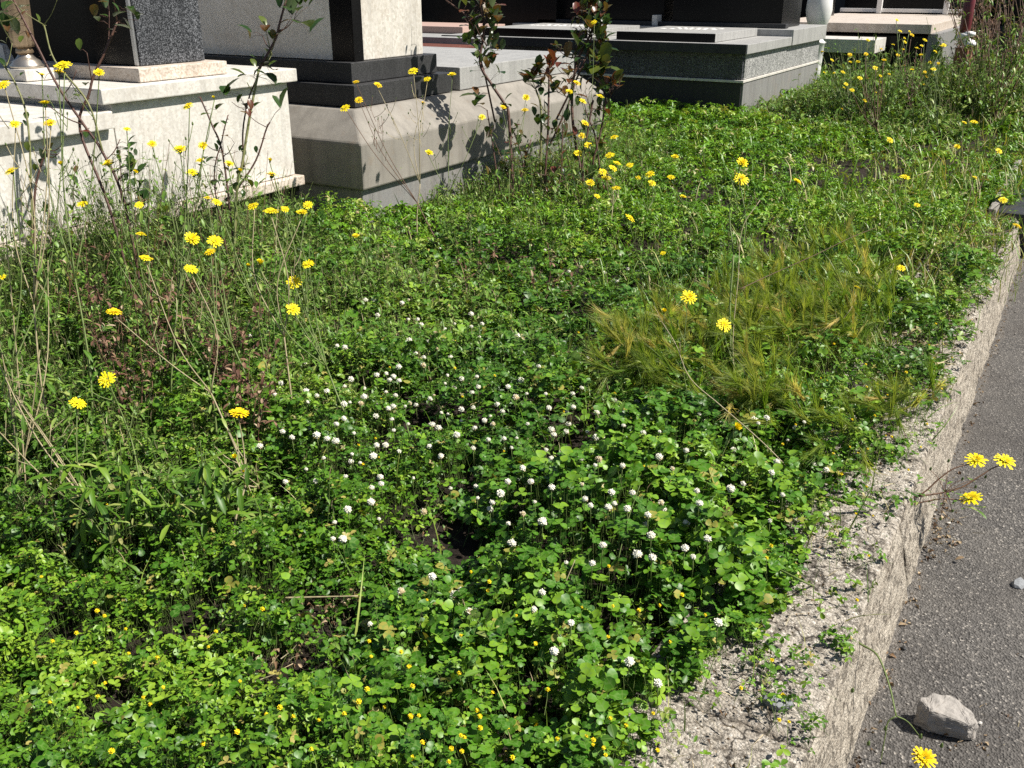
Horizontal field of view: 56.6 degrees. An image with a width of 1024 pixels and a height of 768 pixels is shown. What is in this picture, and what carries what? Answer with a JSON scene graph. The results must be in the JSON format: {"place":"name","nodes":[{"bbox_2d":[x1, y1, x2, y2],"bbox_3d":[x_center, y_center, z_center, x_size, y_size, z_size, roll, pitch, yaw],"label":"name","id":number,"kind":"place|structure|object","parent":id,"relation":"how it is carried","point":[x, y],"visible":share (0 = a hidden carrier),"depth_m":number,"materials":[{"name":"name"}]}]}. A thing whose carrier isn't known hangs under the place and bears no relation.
{"place":"outdoors","nodes":[
{"label":"outdoors","id":0,"kind":"place"},
{"bbox_2d":[0,14,1023,767],"bbox_3d":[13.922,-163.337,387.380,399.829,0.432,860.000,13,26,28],"label":"ground","id":1,"kind":"structure","parent":0,"point":[612,729],"depth_m":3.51,"materials":[{"name":"green plant"}]},
{"bbox_2d":[0,225,54,491],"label":"dry weed","id":2,"kind":"object","parent":1,"relation":"on","point":[35,386],"visible":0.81,"depth_m":2.94,"materials":[{"name":"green plant"}]},
{"bbox_2d":[0,9,60,340],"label":"rose bush","id":3,"kind":"object","parent":1,"relation":"on","point":[27,145],"visible":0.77,"depth_m":3.97,"materials":[{"name":"green plant"}]},
{"bbox_2d":[0,80,61,455],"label":"yellow hawksbeard","id":4,"kind":"object","parent":1,"relation":"on","point":[13,122],"visible":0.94,"depth_m":3.10,"materials":[{"name":"green plant"}]},
{"bbox_2d":[0,161,61,497],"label":"yellow hawksbeard","id":5,"kind":"object","parent":1,"relation":"on","point":[11,366],"visible":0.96,"depth_m":2.88,"materials":[{"name":"green plant"}]},
{"bbox_2d":[0,361,98,523],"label":"dry weed","id":6,"kind":"object","parent":1,"relation":"on","point":[33,421],"visible":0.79,"depth_m":2.76,"materials":[{"name":"green plant"}]},
{"bbox_2d":[20,188,91,393],"bbox_3d":[-1.723,-0.362,3.630,0.196,0.747,0.393,4,23,10],"label":"green weed","id":7,"kind":"object","parent":1,"relation":"on","point":[62,282],"visible":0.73,"depth_m":3.61,"materials":[{"name":"green plant"}]},
{"bbox_2d":[20,148,94,364],"bbox_3d":[-1.803,-0.486,3.790,0.251,0.850,0.343,-2,23,-4],"label":"twiggy weed","id":8,"kind":"object","parent":1,"relation":"on","point":[29,222],"visible":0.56,"depth_m":3.76,"materials":[{"name":"green plant"}]},
{"bbox_2d":[40,61,104,425],"bbox_3d":[-1.453,-0.426,3.216,0.231,1.229,0.664,-4,23,-10],"label":"yellow hawksbeard","id":9,"kind":"object","parent":1,"relation":"on","point":[64,66],"visible":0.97,"depth_m":3.23,"materials":[{"name":"green plant"}]},
{"bbox_2d":[0,0,151,307],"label":"rose bush","id":10,"kind":"object","parent":1,"relation":"on","point":[14,24],"visible":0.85,"depth_m":4.06,"materials":[{"name":"green plant"}]},
{"bbox_2d":[66,397,103,568],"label":"yellow hawksbeard","id":11,"kind":"object","parent":1,"relation":"on","point":[79,402],"visible":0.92,"depth_m":2.57,"materials":[{"name":"green plant"}]},
{"bbox_2d":[26,441,157,567],"bbox_3d":[-1.125,0.356,2.569,0.296,0.375,0.299,-14,27,-30],"label":"sow thistle","id":12,"kind":"object","parent":1,"relation":"on","point":[125,472],"visible":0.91,"depth_m":2.54,"materials":[{"name":"green plant"}]},
{"bbox_2d":[55,234,150,395],"bbox_3d":[-1.550,-0.277,3.618,0.444,0.601,0.271,13,26,28],"label":"dry weed","id":13,"kind":"object","parent":1,"relation":"on","point":[98,297],"visible":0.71,"depth_m":3.61,"materials":[{"name":"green plant"}]},
{"bbox_2d":[80,371,176,558],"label":"yellow hawksbeard","id":14,"kind":"object","parent":1,"relation":"on","point":[106,378],"visible":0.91,"depth_m":2.63,"materials":[{"name":"green plant"}]},
{"bbox_2d":[89,295,170,436],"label":"dry weed","id":15,"kind":"object","parent":1,"relation":"on","point":[112,359],"visible":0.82,"depth_m":3.24,"materials":[{"name":"brown plant"}]},
{"bbox_2d":[77,127,189,404],"bbox_3d":[-1.351,-0.375,3.353,0.240,0.989,0.483,-13,26,-28],"label":"yellow hawksbeard","id":16,"kind":"object","parent":1,"relation":"on","point":[106,163],"visible":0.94,"depth_m":3.37,"materials":[{"name":"green plant"}]},
{"bbox_2d":[106,201,175,385],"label":"green weed","id":17,"kind":"object","parent":1,"relation":"on","point":[130,324],"visible":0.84,"depth_m":3.59,"materials":[{"name":"green plant"}]},
{"bbox_2d":[111,142,184,354],"bbox_3d":[-1.456,-0.541,3.873,0.286,0.885,0.458,-7,24,-15],"label":"twiggy weed","id":18,"kind":"object","parent":1,"relation":"on","point":[165,208],"visible":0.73,"depth_m":3.79,"materials":[{"name":"green plant"}]},
{"bbox_2d":[0,0,304,303],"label":"marble tomb","id":19,"kind":"object","parent":1,"relation":"on","point":[160,71],"visible":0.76,"depth_m":4.89,"materials":[{"name":"white stone"}]},
{"bbox_2d":[0,0,58,81],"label":"flower vase","id":20,"kind":"object","parent":19,"relation":"on","point":[27,62],"visible":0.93,"depth_m":4.81,"materials":[{"name":"silver stone"}]},
{"bbox_2d":[142,262,204,386],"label":"dry weed","id":21,"kind":"object","parent":1,"relation":"on","point":[169,343],"visible":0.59,"depth_m":3.49,"materials":[{"name":"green plant"}]},
{"bbox_2d":[139,95,214,424],"bbox_3d":[-1.165,-0.408,3.299,0.193,1.092,0.524,4,23,9],"label":"yellow hawksbeard","id":22,"kind":"object","parent":1,"relation":"on","point":[178,149],"visible":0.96,"depth_m":3.30,"materials":[{"name":"green plant"}]},
{"bbox_2d":[106,255,260,491],"bbox_3d":[-0.971,-0.027,2.924,0.455,0.703,0.252,13,26,28],"label":"yellow hawksbeard","id":23,"kind":"object","parent":1,"relation":"on","point":[116,311],"visible":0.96,"depth_m":2.92,"materials":[{"name":"green plant"}]},
{"bbox_2d":[140,440,250,557],"bbox_3d":[-0.880,0.309,2.625,0.285,0.402,0.330,-16,28,-32],"label":"sow thistle","id":24,"kind":"object","parent":1,"relation":"on","point":[202,474],"visible":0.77,"depth_m":2.57,"materials":[{"name":"green plant"}]},
{"bbox_2d":[134,196,266,435],"bbox_3d":[-0.983,-0.226,3.260,0.684,0.788,0.224,17,28,35],"label":"yellow hawksbeard","id":25,"kind":"object","parent":1,"relation":"on","point":[139,204],"visible":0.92,"depth_m":3.23,"materials":[{"name":"green plant"}]},
{"bbox_2d":[158,224,242,345],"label":"dry weed","id":26,"kind":"object","parent":1,"relation":"on","point":[193,282],"visible":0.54,"depth_m":3.88,"materials":[{"name":"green plant"}]},
{"bbox_2d":[181,232,225,450],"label":"yellow hawksbeard","id":27,"kind":"object","parent":1,"relation":"on","point":[214,240],"visible":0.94,"depth_m":3.05,"materials":[{"name":"green plant"}]},
{"bbox_2d":[186,152,249,332],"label":"twiggy weed","id":28,"kind":"object","parent":1,"relation":"on","point":[203,223],"visible":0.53,"depth_m":3.87,"materials":[{"name":"green plant"}]},
{"bbox_2d":[179,211,259,382],"bbox_3d":[-1.208,-0.330,3.654,0.377,0.680,0.373,13,26,28],"label":"green weed","id":29,"kind":"object","parent":1,"relation":"on","point":[221,341],"visible":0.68,"depth_m":3.59,"materials":[{"name":"green plant"}]},
{"bbox_2d":[191,290,263,414],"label":"dry weed","id":30,"kind":"object","parent":1,"relation":"on","point":[213,355],"visible":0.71,"depth_m":3.41,"materials":[{"name":"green plant"}]},
{"bbox_2d":[186,158,286,393],"bbox_3d":[-0.978,-0.361,3.472,0.138,0.870,0.543,-18,29,-36],"label":"yellow hawksbeard","id":31,"kind":"object","parent":1,"relation":"on","point":[193,172],"visible":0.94,"depth_m":3.45,"materials":[{"name":"green plant"}]},
{"bbox_2d":[213,407,259,543],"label":"yellow hawksbeard","id":32,"kind":"object","parent":1,"relation":"on","point":[238,412],"visible":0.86,"depth_m":2.68,"materials":[{"name":"green plant"}]},
{"bbox_2d":[213,338,291,461],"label":"dry weed","id":33,"kind":"object","parent":1,"relation":"on","point":[234,386],"visible":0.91,"depth_m":3.10,"materials":[{"name":"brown plant"}]},
{"bbox_2d":[193,0,323,311],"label":"rose bush","id":34,"kind":"object","parent":1,"relation":"on","point":[290,6],"visible":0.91,"depth_m":4.49,"materials":[{"name":"green plant"}]},
{"bbox_2d":[238,154,289,358],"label":"twiggy weed","id":35,"kind":"object","parent":1,"relation":"on","point":[256,184],"visible":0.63,"depth_m":3.85,"materials":[{"name":"green plant"}]},
{"bbox_2d":[248,203,306,401],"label":"yellow hawksbeard","id":36,"kind":"object","parent":1,"relation":"on","point":[270,210],"visible":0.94,"depth_m":3.27,"materials":[{"name":"green plant"}]},
{"bbox_2d":[243,228,315,362],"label":"green weed","id":37,"kind":"object","parent":1,"relation":"on","point":[258,273],"visible":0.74,"depth_m":3.63,"materials":[{"name":"green plant"}]},
{"bbox_2d":[267,157,336,387],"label":"yellow hawksbeard","id":38,"kind":"object","parent":1,"relation":"on","point":[283,209],"visible":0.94,"depth_m":3.58,"materials":[{"name":"green plant"}]},
{"bbox_2d":[273,213,334,326],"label":"dry weed","id":39,"kind":"object","parent":1,"relation":"on","point":[310,295],"visible":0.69,"depth_m":4.21,"materials":[{"name":"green plant"}]},
{"bbox_2d":[246,259,366,441],"bbox_3d":[-0.660,-0.135,3.294,0.475,0.595,0.211,13,26,28],"label":"yellow hawksbeard","id":40,"kind":"object","parent":1,"relation":"on","point":[293,308],"visible":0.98,"depth_m":3.26,"materials":[{"name":"green plant"}]},
{"bbox_2d":[340,80,448,255],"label":"yellow hawksbeard","id":41,"kind":"object","parent":1,"relation":"on","point":[345,107],"visible":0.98,"depth_m":5.42,"materials":[{"name":"green plant"}]},
{"bbox_2d":[198,0,602,227],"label":"concrete tomb","id":42,"kind":"object","parent":1,"relation":"on","point":[337,51],"visible":0.63,"depth_m":6.36,"materials":[{"name":"grey stone"}]},
{"bbox_2d":[374,68,430,237],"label":"yellow hawksbeard","id":43,"kind":"object","parent":1,"relation":"on","point":[413,70],"visible":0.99,"depth_m":5.58,"materials":[{"name":"green plant"}]},
{"bbox_2d":[425,72,485,241],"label":"yellow hawksbeard","id":44,"kind":"object","parent":1,"relation":"on","point":[429,152],"visible":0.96,"depth_m":5.72,"materials":[{"name":"green plant"}]},
{"bbox_2d":[430,161,500,263],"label":"green weed","id":45,"kind":"object","parent":1,"relation":"on","point":[466,215],"visible":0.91,"depth_m":5.19,"materials":[{"name":"green plant"}]},
{"bbox_2d":[455,233,499,290],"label":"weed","id":46,"kind":"object","parent":1,"relation":"on","point":[493,255],"visible":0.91,"depth_m":4.67,"materials":[{"name":"green plant"}]},
{"bbox_2d":[446,0,533,210],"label":"rose bush","id":47,"kind":"object","parent":1,"relation":"on","point":[493,16],"visible":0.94,"depth_m":6.43,"materials":[{"name":"green plant"}]},
{"bbox_2d":[421,0,560,48],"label":"gravestone","id":48,"kind":"object","parent":1,"relation":"on","point":[441,17],"visible":0.1,"depth_m":13.57,"materials":[{"name":"grey stone"}]},
{"bbox_2d":[0,201,1000,767],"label":"clover leaves","id":49,"kind":"object","parent":1,"relation":"on","point":[612,703],"visible":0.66,"depth_m":2.47,"materials":[{"name":"green plant"}]},
{"bbox_2d":[653,302,784,464],"bbox_3d":[0.662,0.006,3.028,0.505,0.469,0.043,16,28,32],"label":"bare stalk","id":50,"kind":"object","parent":49,"relation":"on","point":[715,400],"visible":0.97,"depth_m":3.04,"materials":[{"name":"green plant"}]},
{"bbox_2d":[0,194,1022,767],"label":"medick leaves","id":51,"kind":"object","parent":1,"relation":"on","point":[248,558],"visible":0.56,"depth_m":2.40,"materials":[{"name":"green plant"}]},
{"bbox_2d":[0,29,1023,763],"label":"weed foliage","id":52,"kind":"object","parent":1,"relation":"on","point":[952,101],"visible":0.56,"depth_m":4.26,"materials":[{"name":"green plant"}]},
{"bbox_2d":[499,94,529,220],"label":"yellow hawksbeard","id":53,"kind":"object","parent":1,"relation":"on","point":[527,97],"visible":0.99,"depth_m":6.26,"materials":[{"name":"green plant"}]},
{"bbox_2d":[486,126,562,219],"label":"twiggy weed","id":54,"kind":"object","parent":1,"relation":"on","point":[545,187],"visible":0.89,"depth_m":6.29,"materials":[{"name":"green plant"}]},
{"bbox_2d":[505,242,578,306],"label":"dry weed","id":55,"kind":"object","parent":1,"relation":"on","point":[532,274],"visible":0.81,"depth_m":4.59,"materials":[{"name":"green plant"}]},
{"bbox_2d":[504,49,586,205],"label":"rose bush","id":56,"kind":"object","parent":1,"relation":"on","point":[535,69],"visible":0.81,"depth_m":6.69,"materials":[{"name":"green plant"}]},
{"bbox_2d":[501,150,600,269],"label":"green weed","id":57,"kind":"object","parent":1,"relation":"on","point":[555,191],"visible":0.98,"depth_m":5.17,"materials":[{"name":"green plant"}]},
{"bbox_2d":[546,121,614,216],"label":"twiggy weed","id":58,"kind":"object","parent":1,"relation":"on","point":[575,165],"visible":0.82,"depth_m":6.24,"materials":[{"name":"green plant"}]},
{"bbox_2d":[566,20,602,208],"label":"yellow hawksbeard","id":59,"kind":"object","parent":1,"relation":"on","point":[569,91],"visible":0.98,"depth_m":6.48,"materials":[{"name":"green plant"}]},
{"bbox_2d":[548,0,624,204],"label":"rose bush","id":60,"kind":"object","parent":1,"relation":"on","point":[602,48],"visible":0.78,"depth_m":6.77,"materials":[{"name":"green plant"}]},
{"bbox_2d":[565,120,618,207],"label":"yellow hawksbeard","id":61,"kind":"object","parent":1,"relation":"on","point":[581,135],"visible":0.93,"depth_m":6.44,"materials":[{"name":"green plant"}]},
{"bbox_2d":[585,179,618,247],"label":"yellow hawksbeard","id":62,"kind":"object","parent":1,"relation":"on","point":[590,181],"visible":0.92,"depth_m":5.51,"materials":[{"name":"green plant"}]},
{"bbox_2d":[598,152,623,237],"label":"yellow hawksbeard","id":63,"kind":"object","parent":1,"relation":"on","point":[604,171],"visible":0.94,"depth_m":5.79,"materials":[{"name":"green plant"}]},
{"bbox_2d":[441,0,826,119],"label":"granite tomb","id":64,"kind":"object","parent":1,"relation":"on","point":[739,53],"visible":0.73,"depth_m":11.37,"materials":[{"name":"grey stone"}]},
{"bbox_2d":[246,58,1023,267],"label":"lawn leaves","id":65,"kind":"object","parent":1,"relation":"on","point":[691,123],"visible":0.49,"depth_m":6.89,"materials":[{"name":"green plant"}]},
{"bbox_2d":[626,162,664,235],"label":"yellow hawksbeard","id":66,"kind":"object","parent":1,"relation":"on","point":[650,174],"visible":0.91,"depth_m":5.80,"materials":[{"name":"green plant"}]},
{"bbox_2d":[662,290,701,389],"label":"yellow hawksbeard","id":67,"kind":"object","parent":1,"relation":"on","point":[688,296],"visible":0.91,"depth_m":3.40,"materials":[{"name":"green plant"}]},
{"bbox_2d":[716,318,749,417],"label":"yellow hawksbeard","id":68,"kind":"object","parent":1,"relation":"on","point":[722,324],"visible":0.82,"depth_m":3.43,"materials":[{"name":"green plant"}]},
{"bbox_2d":[724,157,752,375],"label":"yellow hawksbeard","id":69,"kind":"object","parent":1,"relation":"on","point":[739,177],"visible":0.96,"depth_m":3.75,"materials":[{"name":"green plant"}]},
{"bbox_2d":[575,205,950,482],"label":"barley grass","id":70,"kind":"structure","parent":1,"relation":"on","point":[826,319],"depth_m":3.76,"materials":[{"name":"green plant"}]},
{"bbox_2d":[806,0,832,79],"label":"garden urn","id":71,"kind":"object","parent":1,"relation":"on","point":[818,12],"visible":0.37,"depth_m":13.22,"materials":[{"name":"white stone"}]},
{"bbox_2d":[820,51,862,124],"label":"yellow hawksbeard","id":72,"kind":"object","parent":1,"relation":"on","point":[840,92],"visible":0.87,"depth_m":9.70,"materials":[{"name":"green plant"}]},
{"bbox_2d":[841,39,882,129],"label":"yellow hawksbeard","id":73,"kind":"object","parent":1,"relation":"on","point":[845,83],"visible":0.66,"depth_m":9.67,"materials":[{"name":"green plant"}]},
{"bbox_2d":[850,52,897,151],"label":"yellow hawksbeard","id":74,"kind":"object","parent":1,"relation":"on","point":[875,124],"visible":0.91,"depth_m":8.84,"materials":[{"name":"green plant"}]},
{"bbox_2d":[800,0,974,74],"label":"tomb","id":75,"kind":"object","parent":1,"relation":"on","point":[862,19],"visible":0.48,"depth_m":15.67,"materials":[{"name":"grey stone"}]},
{"bbox_2d":[878,19,913,124],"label":"yellow hawksbeard","id":76,"kind":"object","parent":1,"relation":"on","point":[899,65],"visible":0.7,"depth_m":9.97,"materials":[{"name":"green plant"}]},
{"bbox_2d":[888,138,919,251],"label":"yellow hawksbeard","id":77,"kind":"object","parent":1,"relation":"on","point":[904,177],"visible":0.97,"depth_m":5.35,"materials":[{"name":"green plant"}]},
{"bbox_2d":[888,33,925,113],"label":"yellow hawksbeard","id":78,"kind":"object","parent":1,"relation":"on","point":[912,93],"visible":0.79,"depth_m":9.99,"materials":[{"name":"green plant"}]},
{"bbox_2d":[919,39,942,110],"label":"yellow hawksbeard","id":79,"kind":"object","parent":1,"relation":"on","point":[929,74],"visible":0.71,"depth_m":10.10,"materials":[{"name":"green plant"}]},
{"bbox_2d":[910,43,955,142],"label":"yellow hawksbeard","id":80,"kind":"object","parent":1,"relation":"on","point":[939,123],"visible":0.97,"depth_m":9.33,"materials":[{"name":"green plant"}]},
{"bbox_2d":[926,17,963,79],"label":"green weed","id":81,"kind":"object","parent":1,"relation":"on","point":[937,48],"visible":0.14,"depth_m":11.32,"materials":[{"name":"green plant"}]},
{"bbox_2d":[953,0,975,77],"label":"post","id":82,"kind":"object","parent":1,"relation":"on","point":[968,7],"visible":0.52,"depth_m":10.72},
{"bbox_2d":[950,0,1001,81],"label":"dry shrub","id":83,"kind":"object","parent":1,"relation":"on","point":[974,19],"visible":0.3,"depth_m":11.09,"materials":[{"name":"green plant"}]},
{"bbox_2d":[935,148,1020,262],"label":"yellow hawksbeard","id":84,"kind":"object","parent":1,"relation":"on","point":[1002,199],"visible":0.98,"depth_m":5.32,"materials":[{"name":"green plant"}]},
{"bbox_2d":[958,20,1006,81],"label":"green weed","id":85,"kind":"object","parent":1,"relation":"on","point":[993,43],"visible":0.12,"depth_m":11.51,"materials":[{"name":"green plant"}]},
{"bbox_2d":[943,0,1023,123],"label":"dry shrub","id":86,"kind":"object","parent":1,"relation":"on","point":[989,62],"visible":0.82,"depth_m":10.12,"materials":[{"name":"brown plant"}]},
{"bbox_2d":[961,0,1023,72],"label":"dry shrub","id":87,"kind":"object","parent":1,"relation":"on","point":[1018,26],"visible":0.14,"depth_m":14.94,"materials":[{"name":"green plant"}]},
{"bbox_2d":[973,0,1023,50],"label":"dry shrub","id":88,"kind":"object","parent":1,"relation":"on","point":[1015,12],"visible":0.05,"depth_m":21.34,"materials":[{"name":"brown plant"}]},
{"bbox_2d":[973,0,1023,83],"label":"dry shrub","id":89,"kind":"object","parent":1,"relation":"on","point":[1005,35],"visible":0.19,"depth_m":11.98,"materials":[{"name":"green plant"}]},
{"bbox_2d":[989,23,1023,103],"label":"green weed","id":90,"kind":"object","parent":1,"relation":"on","point":[1018,56],"visible":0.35,"depth_m":11.04,"materials":[{"name":"green plant"}]},
{"bbox_2d":[847,256,1023,767],"bbox_3d":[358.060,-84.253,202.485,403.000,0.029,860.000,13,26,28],"label":"road","id":91,"kind":"structure","parent":0,"point":[957,675],"depth_m":2.78,"materials":[{"name":"grey asphalt"}]},
{"bbox_2d":[220,166,1022,767],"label":"leaf litter","id":92,"kind":"object","parent":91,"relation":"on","point":[314,606],"visible":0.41,"depth_m":2.77,"materials":[{"name":"plant"}]},
{"bbox_2d":[590,692,807,767],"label":"kerb","id":93,"kind":"structure","parent":91,"relation":"on","point":[743,739],"depth_m":1.96,"materials":[{"name":"concrete"}]},
{"bbox_2d":[651,494,907,767],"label":"kerb","id":94,"kind":"structure","parent":91,"relation":"on","point":[844,712],"depth_m":2.31,"materials":[{"name":"concrete"}]},
{"bbox_2d":[762,694,795,710],"bbox_3d":[0.576,0.693,2.062,0.073,0.031,0.046,13,26,28],"label":"stone","id":95,"kind":"object","parent":94,"relation":"on","point":[778,703],"visible":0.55,"depth_m":2.05,"materials":[{"name":"grey stone"}]},
{"bbox_2d":[641,224,1023,767],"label":"grit","id":96,"kind":"object","parent":91,"relation":"on","point":[825,663],"visible":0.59,"depth_m":2.69,"materials":[{"name":"grey gravel"}]},
{"bbox_2d":[779,569,943,764],"bbox_3d":[0.803,0.662,2.352,0.173,0.288,0.552,-10,25,-23],"label":"yellow hawksbeard","id":97,"kind":"object","parent":91,"relation":"on","point":[852,689],"visible":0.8,"depth_m":2.23,"materials":[{"name":"plant"}]},
{"bbox_2d":[789,319,978,586],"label":"kerb","id":98,"kind":"structure","parent":91,"relation":"on","point":[915,525],"depth_m":3.28,"materials":[{"name":"concrete"}]},
{"bbox_2d":[801,453,1015,520],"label":"yellow hawksbeard","id":99,"kind":"object","parent":98,"relation":"on","point":[973,496],"visible":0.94,"depth_m":2.98,"materials":[{"name":"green plant"}]},
{"bbox_2d":[912,746,937,767],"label":"yellow hawksbeard","id":100,"kind":"object","parent":91,"relation":"on","point":[925,757],"visible":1,"depth_m":2.00,"materials":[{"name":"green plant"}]},
{"bbox_2d":[914,693,977,739],"bbox_3d":[1.070,0.815,2.333,0.141,0.079,0.100,13,26,28],"label":"broken rock","id":101,"kind":"object","parent":91,"relation":"on","point":[950,716],"visible":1,"depth_m":2.31,"materials":[{"name":"grey stone"}]},
{"bbox_2d":[895,218,1019,377],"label":"kerb","id":102,"kind":"structure","parent":91,"relation":"on","point":[989,319],"depth_m":4.89,"materials":[{"name":"concrete"}]},
{"bbox_2d":[988,160,1023,255],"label":"kerb block","id":103,"kind":"structure","parent":91,"relation":"on","point":[1007,206],"depth_m":6.38,"materials":[{"name":"grey concrete"}]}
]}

